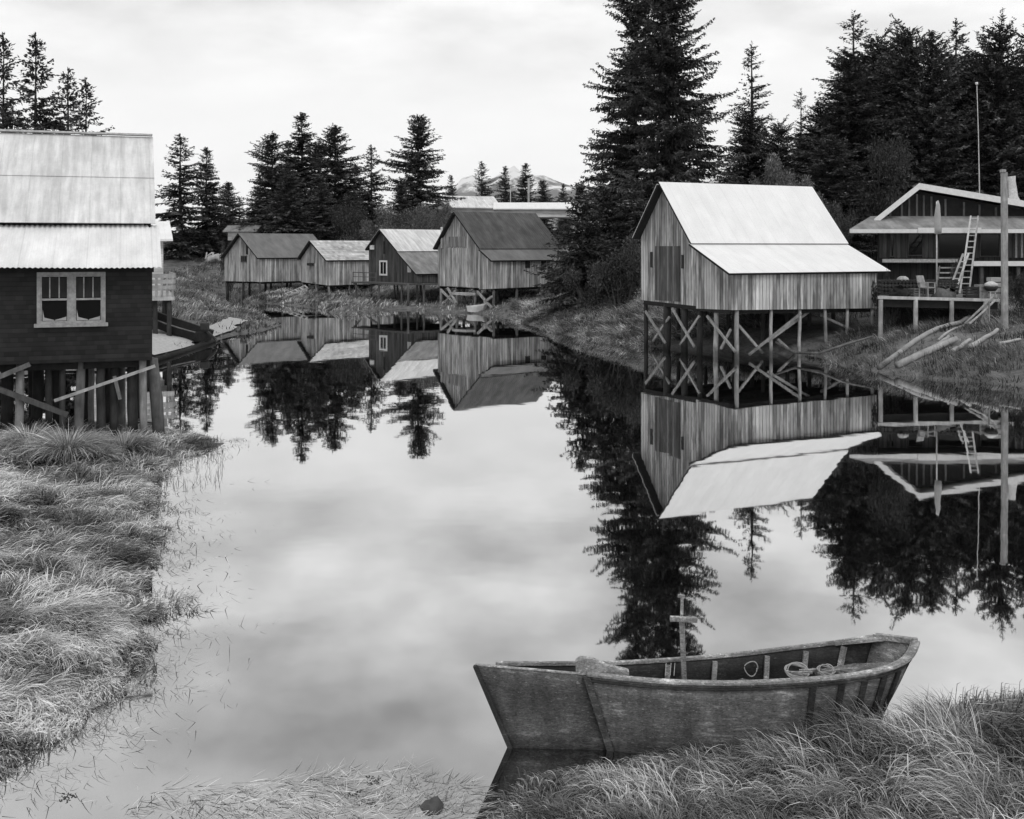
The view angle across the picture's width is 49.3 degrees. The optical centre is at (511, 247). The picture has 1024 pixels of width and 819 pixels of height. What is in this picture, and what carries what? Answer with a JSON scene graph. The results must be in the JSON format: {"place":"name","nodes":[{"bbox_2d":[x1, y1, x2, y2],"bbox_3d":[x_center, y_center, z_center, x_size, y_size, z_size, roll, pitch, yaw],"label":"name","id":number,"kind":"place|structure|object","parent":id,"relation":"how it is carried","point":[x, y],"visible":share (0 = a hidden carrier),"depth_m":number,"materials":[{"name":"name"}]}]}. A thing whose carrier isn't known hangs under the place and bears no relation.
{"place":"outdoors","nodes":[
{"label":"outdoors","id":0,"kind":"place"},
{"bbox_2d":[152,317,247,354],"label":"beach","id":1,"kind":"structure","parent":0,"point":[162,342],"depth_m":55.38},
{"bbox_2d":[152,272,175,335],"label":"plank deck","id":2,"kind":"structure","parent":1,"relation":"on","point":[164,295],"depth_m":56.47,"materials":[{"name":"grey wood"}]},
{"bbox_2d":[152,309,217,341],"bbox_3d":[-17.242,3.927,57.410,4.936,1.784,1.629,0,0,28],"label":"motor skiff","id":3,"kind":"object","parent":1,"relation":"on","point":[202,331],"visible":0.77,"depth_m":56.75,"materials":[{"name":"grey wood"}]},
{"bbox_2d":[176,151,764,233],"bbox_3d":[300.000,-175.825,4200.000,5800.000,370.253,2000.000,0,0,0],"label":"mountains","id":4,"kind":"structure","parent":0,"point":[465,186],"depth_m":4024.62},
{"bbox_2d":[0,296,1023,818],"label":"water","id":5,"kind":"structure","parent":0,"point":[412,520],"depth_m":19.07,"materials":[{"name":"liquid"}]},
{"bbox_2d":[420,796,443,811],"bbox_3d":[-0.721,5.010,9.964,0.222,0.180,0.226,0,0,0],"label":"stone","id":6,"kind":"object","parent":5,"relation":"in","point":[433,804],"visible":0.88,"depth_m":9.92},
{"bbox_2d":[0,242,1023,818],"bbox_3d":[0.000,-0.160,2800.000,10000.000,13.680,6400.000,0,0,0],"label":"ground","id":7,"kind":"structure","parent":0,"point":[812,338],"depth_m":52.81,"materials":[{"name":"soil"}]},
{"bbox_2d":[0,32,35,132],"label":"spruce tree","id":8,"kind":"object","parent":7,"relation":"on","point":[6,116],"visible":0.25,"depth_m":75.04,"materials":[{"name":"black plant"}]},
{"bbox_2d":[12,32,74,134],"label":"spruce tree","id":9,"kind":"object","parent":7,"relation":"on","point":[43,121],"visible":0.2,"depth_m":77.93,"materials":[{"name":"black plant"}]},
{"bbox_2d":[41,67,87,134],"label":"spruce tree","id":10,"kind":"object","parent":7,"relation":"on","point":[68,87],"visible":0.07,"depth_m":79.92,"materials":[{"name":"black plant"}]},
{"bbox_2d":[0,129,164,437],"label":"stilt building","id":11,"kind":"structure","parent":7,"relation":"on","point":[80,253],"depth_m":28.58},
{"bbox_2d":[34,272,107,327],"bbox_3d":[-10.988,1.307,27.817,1.717,1.365,0.116,0,0,-19],"label":"window","id":12,"kind":"structure","parent":11,"relation":"in","point":[64,299],"depth_m":27.81,"materials":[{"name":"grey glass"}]},
{"bbox_2d":[70,77,114,135],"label":"spruce tree","id":13,"kind":"object","parent":7,"relation":"on","point":[86,108],"visible":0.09,"depth_m":83.93,"materials":[{"name":"black plant"}]},
{"bbox_2d":[0,409,275,815],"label":"grass","id":14,"kind":"structure","parent":7,"relation":"on","point":[85,625],"depth_m":16.41,"materials":[{"name":"plant"}]},
{"bbox_2d":[151,221,172,285],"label":"white house","id":15,"kind":"structure","parent":7,"relation":"on","point":[165,231],"depth_m":63.44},
{"bbox_2d":[154,339,214,361],"bbox_3d":[-15.578,4.920,52.902,0.240,0.280,11.545,0,0,-1],"label":"shore log","id":16,"kind":"object","parent":7,"relation":"on","point":[178,352],"visible":0.67,"depth_m":52.62,"materials":[{"name":"grey wood"}]},
{"bbox_2d":[155,134,214,260],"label":"spruce tree","id":17,"kind":"object","parent":7,"relation":"on","point":[179,243],"visible":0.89,"depth_m":127.58,"materials":[{"name":"black plant"}]},
{"bbox_2d":[169,147,242,257],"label":"spruce tree","id":18,"kind":"object","parent":7,"relation":"on","point":[212,212],"visible":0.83,"depth_m":131.39,"materials":[{"name":"black plant"}]},
{"bbox_2d":[214,182,247,242],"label":"spruce tree","id":19,"kind":"object","parent":7,"relation":"on","point":[234,206],"visible":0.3,"depth_m":149.75,"materials":[{"name":"black plant"}]},
{"bbox_2d":[223,225,264,239],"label":"garden shed","id":20,"kind":"structure","parent":7,"relation":"on","point":[232,230],"depth_m":128.22,"materials":[{"name":"white"}]},
{"bbox_2d":[13,443,505,818],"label":"grass","id":21,"kind":"structure","parent":7,"relation":"on","point":[465,804],"depth_m":10.15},
{"bbox_2d":[215,131,315,251],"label":"spruce tree","id":22,"kind":"object","parent":7,"relation":"on","point":[267,172],"visible":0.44,"depth_m":133.42,"materials":[{"name":"black plant"}]},
{"bbox_2d":[220,233,317,298],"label":"stilt boathouse","id":23,"kind":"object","parent":7,"relation":"on","point":[265,259],"visible":0.58,"depth_m":107.35,"materials":[{"name":"grey wood"}]},
{"bbox_2d":[247,255,254,280],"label":"door","id":24,"kind":"structure","parent":23,"relation":"in","point":[250,258],"depth_m":105.93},
{"bbox_2d":[248,162,314,233],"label":"spruce tree","id":25,"kind":"object","parent":7,"relation":"on","point":[285,219],"visible":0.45,"depth_m":127.36,"materials":[{"name":"black plant"}]},
{"bbox_2d":[247,112,332,228],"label":"spruce tree","id":26,"kind":"object","parent":7,"relation":"on","point":[302,140],"visible":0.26,"depth_m":137.37,"materials":[{"name":"black plant"}]},
{"bbox_2d":[279,175,352,239],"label":"spruce tree","id":27,"kind":"object","parent":7,"relation":"on","point":[323,223],"visible":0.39,"depth_m":125.53,"materials":[{"name":"black plant"}]},
{"bbox_2d":[303,142,333,208],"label":"spruce tree","id":28,"kind":"object","parent":7,"relation":"on","point":[314,171],"visible":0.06,"depth_m":142.27,"materials":[{"name":"black plant"}]},
{"bbox_2d":[291,123,380,239],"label":"spruce tree","id":29,"kind":"object","parent":7,"relation":"on","point":[336,166],"visible":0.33,"depth_m":135.47,"materials":[{"name":"black plant"}]},
{"bbox_2d":[297,240,381,293],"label":"stilt boathouse","id":30,"kind":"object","parent":7,"relation":"on","point":[328,264],"visible":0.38,"depth_m":103.78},
{"bbox_2d":[327,189,368,238],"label":"spruce tree","id":31,"kind":"object","parent":7,"relation":"on","point":[349,193],"visible":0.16,"depth_m":123.82,"materials":[{"name":"black plant"}]},
{"bbox_2d":[329,200,381,240],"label":"leafy shrub","id":32,"kind":"object","parent":7,"relation":"on","point":[338,218],"visible":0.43,"depth_m":119.81,"materials":[{"name":"grey plant"}]},
{"bbox_2d":[345,144,390,236],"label":"spruce tree","id":33,"kind":"object","parent":7,"relation":"on","point":[369,198],"visible":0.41,"depth_m":133.78,"materials":[{"name":"black plant"}]},
{"bbox_2d":[338,203,405,240],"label":"leafy shrub","id":34,"kind":"object","parent":7,"relation":"on","point":[367,228],"visible":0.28,"depth_m":117.74,"materials":[{"name":"grey plant"}]},
{"bbox_2d":[352,229,451,305],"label":"stilt boathouse","id":35,"kind":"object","parent":7,"relation":"on","point":[401,257],"visible":0.59,"depth_m":95.00,"materials":[{"name":"grey wood"}]},
{"bbox_2d":[378,184,428,229],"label":"spruce tree","id":36,"kind":"object","parent":7,"relation":"on","point":[400,196],"visible":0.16,"depth_m":127.84,"materials":[{"name":"black plant"}]},
{"bbox_2d":[381,208,431,229],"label":"leafy shrub","id":37,"kind":"object","parent":7,"relation":"on","point":[409,219],"visible":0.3,"depth_m":111.79,"materials":[{"name":"grey plant"}]},
{"bbox_2d":[373,113,466,225],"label":"spruce tree","id":38,"kind":"object","parent":7,"relation":"on","point":[417,186],"visible":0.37,"depth_m":139.30,"materials":[{"name":"black plant"}]},
{"bbox_2d":[415,203,440,229],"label":"leafy shrub","id":39,"kind":"object","parent":7,"relation":"on","point":[426,212],"visible":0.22,"depth_m":114.63,"materials":[{"name":"grey plant"}]},
{"bbox_2d":[427,199,455,229],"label":"leafy shrub","id":40,"kind":"object","parent":7,"relation":"on","point":[448,210],"visible":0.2,"depth_m":109.67,"materials":[{"name":"grey plant"}]},
{"bbox_2d":[434,196,496,211],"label":"distant house","id":41,"kind":"structure","parent":7,"relation":"on","point":[477,203],"depth_m":151.92,"materials":[{"name":"white"}]},
{"bbox_2d":[474,161,501,200],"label":"spruce tree","id":42,"kind":"object","parent":7,"relation":"on","point":[481,189],"visible":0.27,"depth_m":184.91,"materials":[{"name":"grey plant"}]},
{"bbox_2d":[433,211,563,308],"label":"stilt boathouse","id":43,"kind":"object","parent":7,"relation":"on","point":[497,252],"visible":0.69,"depth_m":86.78,"materials":[{"name":"grey wood"}]},
{"bbox_2d":[447,248,466,286],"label":"door","id":44,"kind":"structure","parent":43,"relation":"in","point":[456,257],"depth_m":87.16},
{"bbox_2d":[493,166,519,201],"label":"spruce tree","id":45,"kind":"object","parent":7,"relation":"on","point":[506,194],"visible":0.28,"depth_m":189.75,"materials":[{"name":"black plant"}]},
{"bbox_2d":[502,163,552,233],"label":"spruce tree","id":46,"kind":"object","parent":7,"relation":"on","point":[523,195],"visible":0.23,"depth_m":191.68,"materials":[{"name":"black plant"}]},
{"bbox_2d":[493,202,575,217],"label":"distant house","id":47,"kind":"structure","parent":7,"relation":"on","point":[549,209],"depth_m":135.16,"materials":[{"name":"white"}]},
{"bbox_2d":[534,180,557,234],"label":"spruce tree","id":48,"kind":"object","parent":7,"relation":"on","point":[544,196],"visible":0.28,"depth_m":194.61,"materials":[{"name":"black plant"}]},
{"bbox_2d":[551,184,575,243],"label":"spruce tree","id":49,"kind":"object","parent":7,"relation":"on","point":[561,221],"visible":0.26,"depth_m":174.68,"materials":[{"name":"black plant"}]},
{"bbox_2d":[524,169,629,318],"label":"spruce tree","id":50,"kind":"object","parent":7,"relation":"on","point":[603,178],"visible":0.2,"depth_m":73.55,"materials":[{"name":"black plant"}]},
{"bbox_2d":[531,181,627,317],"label":"spruce tree","id":51,"kind":"object","parent":7,"relation":"on","point":[584,248],"visible":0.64,"depth_m":69.64,"materials":[{"name":"black plant"}]},
{"bbox_2d":[561,263,614,309],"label":"leafy shrub","id":52,"kind":"object","parent":7,"relation":"on","point":[593,298],"visible":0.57,"depth_m":67.03,"materials":[{"name":"grey plant"}]},
{"bbox_2d":[157,257,1023,384],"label":"grass","id":53,"kind":"structure","parent":7,"relation":"on","point":[616,316],"depth_m":63.07,"materials":[{"name":"plant"}]},
{"bbox_2d":[585,245,640,308],"bbox_3d":[6.136,2.014,64.333,3.387,4.293,4.182,0,0,-17],"label":"leafy shrub","id":54,"kind":"object","parent":7,"relation":"on","point":[621,269],"visible":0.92,"depth_m":64.88,"materials":[{"name":"black plant"}]},
{"bbox_2d":[578,188,648,293],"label":"spruce tree","id":55,"kind":"object","parent":7,"relation":"on","point":[632,203],"visible":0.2,"depth_m":69.75,"materials":[{"name":"black plant"}]},
{"bbox_2d":[606,227,640,293],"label":"leafy shrub","id":56,"kind":"object","parent":7,"relation":"on","point":[632,245],"visible":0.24,"depth_m":67.18,"materials":[{"name":"grey plant"}]},
{"bbox_2d":[573,0,687,231],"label":"spruce tree","id":57,"kind":"object","parent":7,"relation":"on","point":[618,152],"visible":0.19,"depth_m":77.67,"materials":[{"name":"black plant"}]},
{"bbox_2d":[596,0,757,249],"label":"spruce tree","id":58,"kind":"object","parent":7,"relation":"on","point":[674,155],"visible":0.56,"depth_m":73.16,"materials":[{"name":"black plant"}]},
{"bbox_2d":[473,594,919,754],"bbox_3d":[1.843,4.371,11.212,4.466,1.582,1.174,0,0,0],"label":"rowing boat","id":59,"kind":"object","parent":7,"relation":"on","point":[656,705],"visible":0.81,"depth_m":10.95,"materials":[{"name":"grey wood"}]},
{"bbox_2d":[784,662,809,677],"bbox_3d":[2.904,4.321,11.368,0.256,0.099,0.252,0,0,0],"label":"rope coil","id":60,"kind":"object","parent":59,"relation":"in","point":[798,664],"visible":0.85,"depth_m":11.41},
{"bbox_2d":[786,668,853,676],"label":"driftwood scraps","id":61,"kind":"object","parent":59,"relation":"in","point":[803,672],"visible":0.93,"depth_m":11.31,"materials":[{"name":"grey wood"}]},
{"bbox_2d":[706,41,775,182],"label":"spruce tree","id":62,"kind":"object","parent":7,"relation":"on","point":[755,89],"visible":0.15,"depth_m":85.92,"materials":[{"name":"black plant"}]},
{"bbox_2d":[715,103,785,184],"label":"spruce tree","id":63,"kind":"object","parent":7,"relation":"on","point":[746,168],"visible":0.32,"depth_m":83.62,"materials":[{"name":"black plant"}]},
{"bbox_2d":[483,679,1023,818],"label":"grass","id":64,"kind":"structure","parent":7,"relation":"on","point":[965,757],"depth_m":9.97,"materials":[{"name":"plant"}]},
{"bbox_2d":[632,182,889,358],"bbox_3d":[12.117,1.796,54.780,9.661,9.913,7.826,0,0,-27],"label":"stilt cabin","id":65,"kind":"object","parent":7,"relation":"on","point":[734,250],"visible":0.8,"depth_m":53.15,"materials":[{"name":"silver metal"}]},
{"bbox_2d":[650,246,683,301],"bbox_3d":[7.496,1.278,54.061,0.058,2.649,2.732,0,0,-27],"label":"door","id":66,"kind":"structure","parent":65,"relation":"in","point":[667,258],"depth_m":53.96,"materials":[{"name":"wood"}]},
{"bbox_2d":[737,114,798,185],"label":"spruce tree","id":67,"kind":"object","parent":7,"relation":"on","point":[770,145],"visible":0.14,"depth_m":81.75,"materials":[{"name":"black plant"}]},
{"bbox_2d":[749,151,798,185],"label":"leafy tree","id":68,"kind":"object","parent":7,"relation":"on","point":[778,177],"visible":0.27,"depth_m":65.78,"materials":[{"name":"grey plant"}]},
{"bbox_2d":[786,88,807,175],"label":"spruce tree","id":69,"kind":"object","parent":7,"relation":"on","point":[800,115],"visible":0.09,"depth_m":83.98,"materials":[{"name":"black plant"}]},
{"bbox_2d":[794,174,827,209],"bbox_3d":[16.701,-0.731,62.660,3.049,6.899,3.050,0,0,-21],"label":"leafy shrub","id":70,"kind":"object","parent":7,"relation":"on","point":[807,181],"visible":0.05,"depth_m":63.02,"materials":[{"name":"grey plant"}]},
{"bbox_2d":[779,100,860,182],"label":"spruce tree","id":71,"kind":"object","parent":7,"relation":"on","point":[819,112],"visible":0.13,"depth_m":77.83,"materials":[{"name":"black plant"}]},
{"bbox_2d":[775,336,872,354],"bbox_3d":[13.522,4.281,48.791,4.242,0.886,1.201,0,0,26],"label":"fallen branch","id":72,"kind":"object","parent":7,"relation":"on","point":[820,352],"visible":1,"depth_m":48.25,"materials":[{"name":"grey wood"}]},
{"bbox_2d":[766,50,908,253],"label":"spruce tree","id":73,"kind":"object","parent":7,"relation":"on","point":[849,98],"visible":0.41,"depth_m":75.33,"materials":[{"name":"black plant"}]},
{"bbox_2d":[787,133,890,259],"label":"leafy tree","id":74,"kind":"object","parent":7,"relation":"on","point":[829,188],"visible":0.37,"depth_m":69.36,"materials":[{"name":"black plant"}]},
{"bbox_2d":[823,199,857,244],"bbox_3d":[17.726,0.208,60.892,1.960,5.850,1.706,0,0,-26],"label":"leafy shrub","id":75,"kind":"object","parent":7,"relation":"on","point":[844,229],"visible":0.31,"depth_m":60.78,"materials":[{"name":"black plant"}]},
{"bbox_2d":[807,9,886,171],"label":"spruce tree","id":76,"kind":"object","parent":7,"relation":"on","point":[853,23],"visible":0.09,"depth_m":79.91,"materials":[{"name":"black plant"}]},
{"bbox_2d":[811,21,919,191],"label":"spruce tree","id":77,"kind":"object","parent":7,"relation":"on","point":[871,45],"visible":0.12,"depth_m":79.54,"materials":[{"name":"black plant"}]},
{"bbox_2d":[844,130,915,260],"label":"leafy tree","id":78,"kind":"object","parent":7,"relation":"on","point":[900,163],"visible":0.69,"depth_m":68.13,"materials":[{"name":"black plant"}]},
{"bbox_2d":[871,268,905,327],"bbox_3d":[17.522,2.861,51.800,1.672,3.949,1.007,0,0,7],"label":"leafy shrub","id":79,"kind":"object","parent":7,"relation":"on","point":[887,310],"visible":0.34,"depth_m":51.87,"materials":[{"name":"black plant"}]},
{"bbox_2d":[843,13,981,213],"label":"spruce tree","id":80,"kind":"object","parent":7,"relation":"on","point":[905,42],"visible":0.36,"depth_m":75.16,"materials":[{"name":"black plant"}]},
{"bbox_2d":[876,315,970,369],"bbox_3d":[17.507,3.977,47.152,7.425,1.951,0.255,0,0,-41],"label":"drift log","id":81,"kind":"object","parent":7,"relation":"on","point":[892,357],"visible":0.87,"depth_m":46.43,"materials":[{"name":"grey wood"}]},
{"bbox_2d":[853,104,997,256],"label":"spruce tree","id":82,"kind":"object","parent":7,"relation":"on","point":[924,171],"visible":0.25,"depth_m":72.85,"materials":[{"name":"black plant"}]},
{"bbox_2d":[894,336,958,368],"bbox_3d":[16.619,4.234,44.661,2.871,1.279,0.341,0,0,-15],"label":"drift log","id":83,"kind":"object","parent":7,"relation":"on","point":[901,363],"visible":0.96,"depth_m":44.53,"materials":[{"name":"grey wood"}]},
{"bbox_2d":[875,29,990,238],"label":"spruce tree","id":84,"kind":"object","parent":7,"relation":"on","point":[935,77],"visible":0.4,"depth_m":73.36,"materials":[{"name":"black plant"}]},
{"bbox_2d":[849,176,1023,295],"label":"long house","id":85,"kind":"structure","parent":7,"relation":"on","point":[903,227],"depth_m":59.91,"materials":[{"name":"grey wood"}]},
{"bbox_2d":[907,233,923,255],"bbox_3d":[21.675,-0.130,59.915,0.849,1.214,0.069,0,0,0],"label":"window","id":86,"kind":"structure","parent":85,"relation":"in","point":[915,241],"depth_m":59.90,"materials":[{"name":"black glass"}]},
{"bbox_2d":[937,233,966,258],"bbox_3d":[23.655,-0.052,59.915,1.579,1.371,0.069,0,0,0],"label":"window","id":87,"kind":"structure","parent":85,"relation":"in","point":[949,245],"depth_m":59.90,"materials":[{"name":"black glass"}]},
{"bbox_2d":[979,233,999,256],"bbox_3d":[25.661,-0.104,59.915,1.110,1.266,0.069,0,0,0],"label":"window","id":88,"kind":"structure","parent":85,"relation":"in","point":[989,243],"depth_m":59.90,"materials":[{"name":"black glass"}]},
{"bbox_2d":[876,290,998,340],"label":"board deck","id":89,"kind":"structure","parent":7,"relation":"on","point":[959,301],"depth_m":49.01,"materials":[{"name":"grey wood"}]},
{"bbox_2d":[889,285,910,296],"bbox_3d":[17.253,2.004,49.615,0.931,0.667,0.953,0,0,21],"label":"tarpaulin heap","id":90,"kind":"object","parent":89,"relation":"on","point":[899,290],"visible":0.92,"depth_m":49.44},
{"bbox_2d":[877,280,958,293],"bbox_3d":[18.476,1.818,50.800,3.550,0.657,0.606,0,0,0],"label":"firewood stack","id":91,"kind":"object","parent":89,"relation":"on","point":[885,286],"visible":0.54,"depth_m":50.50,"materials":[{"name":"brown wood"}]},
{"bbox_2d":[916,275,935,296],"bbox_3d":[18.453,1.751,49.764,0.620,0.950,0.665,0,0,-34],"label":"garden chair","id":92,"kind":"object","parent":89,"relation":"on","point":[921,283],"visible":0.95,"depth_m":49.82,"materials":[{"name":"grey wood"}]},
{"bbox_2d":[934,201,941,287],"bbox_3d":[19.293,0.072,50.490,0.314,4.360,0.330,0,0,0],"label":"closed parasol","id":93,"kind":"object","parent":89,"relation":"on","point":[937,224],"visible":0.92,"depth_m":50.43,"materials":[{"name":"fabric"}]},
{"bbox_2d":[931,286,955,297],"bbox_3d":[19.239,2.198,49.667,1.000,0.951,0.903,0,0,42],"label":"fishing net heap","id":94,"kind":"object","parent":89,"relation":"on","point":[945,292],"visible":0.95,"depth_m":49.44,"materials":[{"name":"grey fabric"}]},
{"bbox_2d":[952,253,968,284],"bbox_3d":[21.711,1.282,54.188,0.323,1.939,2.325,0,0,41],"label":"ladder","id":95,"kind":"object","parent":89,"relation":"on","point":[963,267],"visible":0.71,"depth_m":54.41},
{"bbox_2d":[959,216,978,293],"bbox_3d":[22.846,0.330,55.635,0.470,3.890,4.039,0,0,30],"label":"ladder","id":96,"kind":"object","parent":89,"relation":"on","point":[973,253],"visible":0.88,"depth_m":55.74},
{"bbox_2d":[963,286,978,297],"bbox_3d":[20.524,2.006,49.888,0.610,0.500,0.425,0,0,-1],"label":"wooden crate","id":97,"kind":"object","parent":89,"relation":"on","point":[970,292],"visible":1,"depth_m":49.70,"materials":[{"name":"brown wood"}]},
{"bbox_2d":[986,277,1000,297],"bbox_3d":[21.870,1.828,50.450,0.600,0.900,0.500,0,0,0],"label":"wooden crate","id":98,"kind":"object","parent":89,"relation":"on","point":[997,280],"visible":0.41,"depth_m":50.20,"materials":[{"name":"grey wood"}]},
{"bbox_2d":[944,17,969,137],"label":"spruce tree","id":99,"kind":"object","parent":7,"relation":"on","point":[960,37],"visible":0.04,"depth_m":79.81,"materials":[{"name":"black plant"}]},
{"bbox_2d":[938,66,1020,189],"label":"spruce tree","id":100,"kind":"object","parent":7,"relation":"on","point":[960,101],"visible":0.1,"depth_m":75.38,"materials":[{"name":"black plant"}]},
{"bbox_2d":[964,294,996,324],"bbox_3d":[20.143,2.802,47.887,2.791,1.523,0.331,0,0,-41],"label":"ramp handrail","id":101,"kind":"object","parent":7,"relation":"on","point":[981,309],"visible":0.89,"depth_m":48.07,"materials":[{"name":"grey wood"}]},
{"bbox_2d":[940,7,1023,198],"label":"spruce tree","id":102,"kind":"object","parent":7,"relation":"on","point":[1002,94],"visible":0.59,"depth_m":73.23,"materials":[{"name":"black plant"}]},
{"bbox_2d":[952,96,1023,200],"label":"spruce tree","id":103,"kind":"object","parent":7,"relation":"on","point":[982,115],"visible":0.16,"depth_m":72.75,"materials":[{"name":"black plant"}]},
{"bbox_2d":[1000,169,1007,328],"bbox_3d":[20.523,0.392,46.480,0.285,7.251,0.240,0,0,0],"label":"tall post","id":104,"kind":"object","parent":7,"relation":"on","point":[1004,246],"visible":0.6,"depth_m":46.40,"materials":[{"name":"grey wood"}]},
{"bbox_2d":[1008,272,1023,316],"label":"leafy shrub","id":105,"kind":"object","parent":7,"relation":"on","point":[1016,289],"visible":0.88,"depth_m":49.90,"materials":[{"name":"black plant"}]},
{"bbox_2d":[1008,24,1023,132],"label":"spruce tree","id":106,"kind":"object","parent":7,"relation":"on","point":[1021,44],"visible":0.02,"depth_m":76.25,"materials":[{"name":"black plant"}]},
{"bbox_2d":[0,0,1023,231],"label":"sky","id":107,"kind":"structure","parent":0,"point":[500,82],"materials":[{"name":"white"}]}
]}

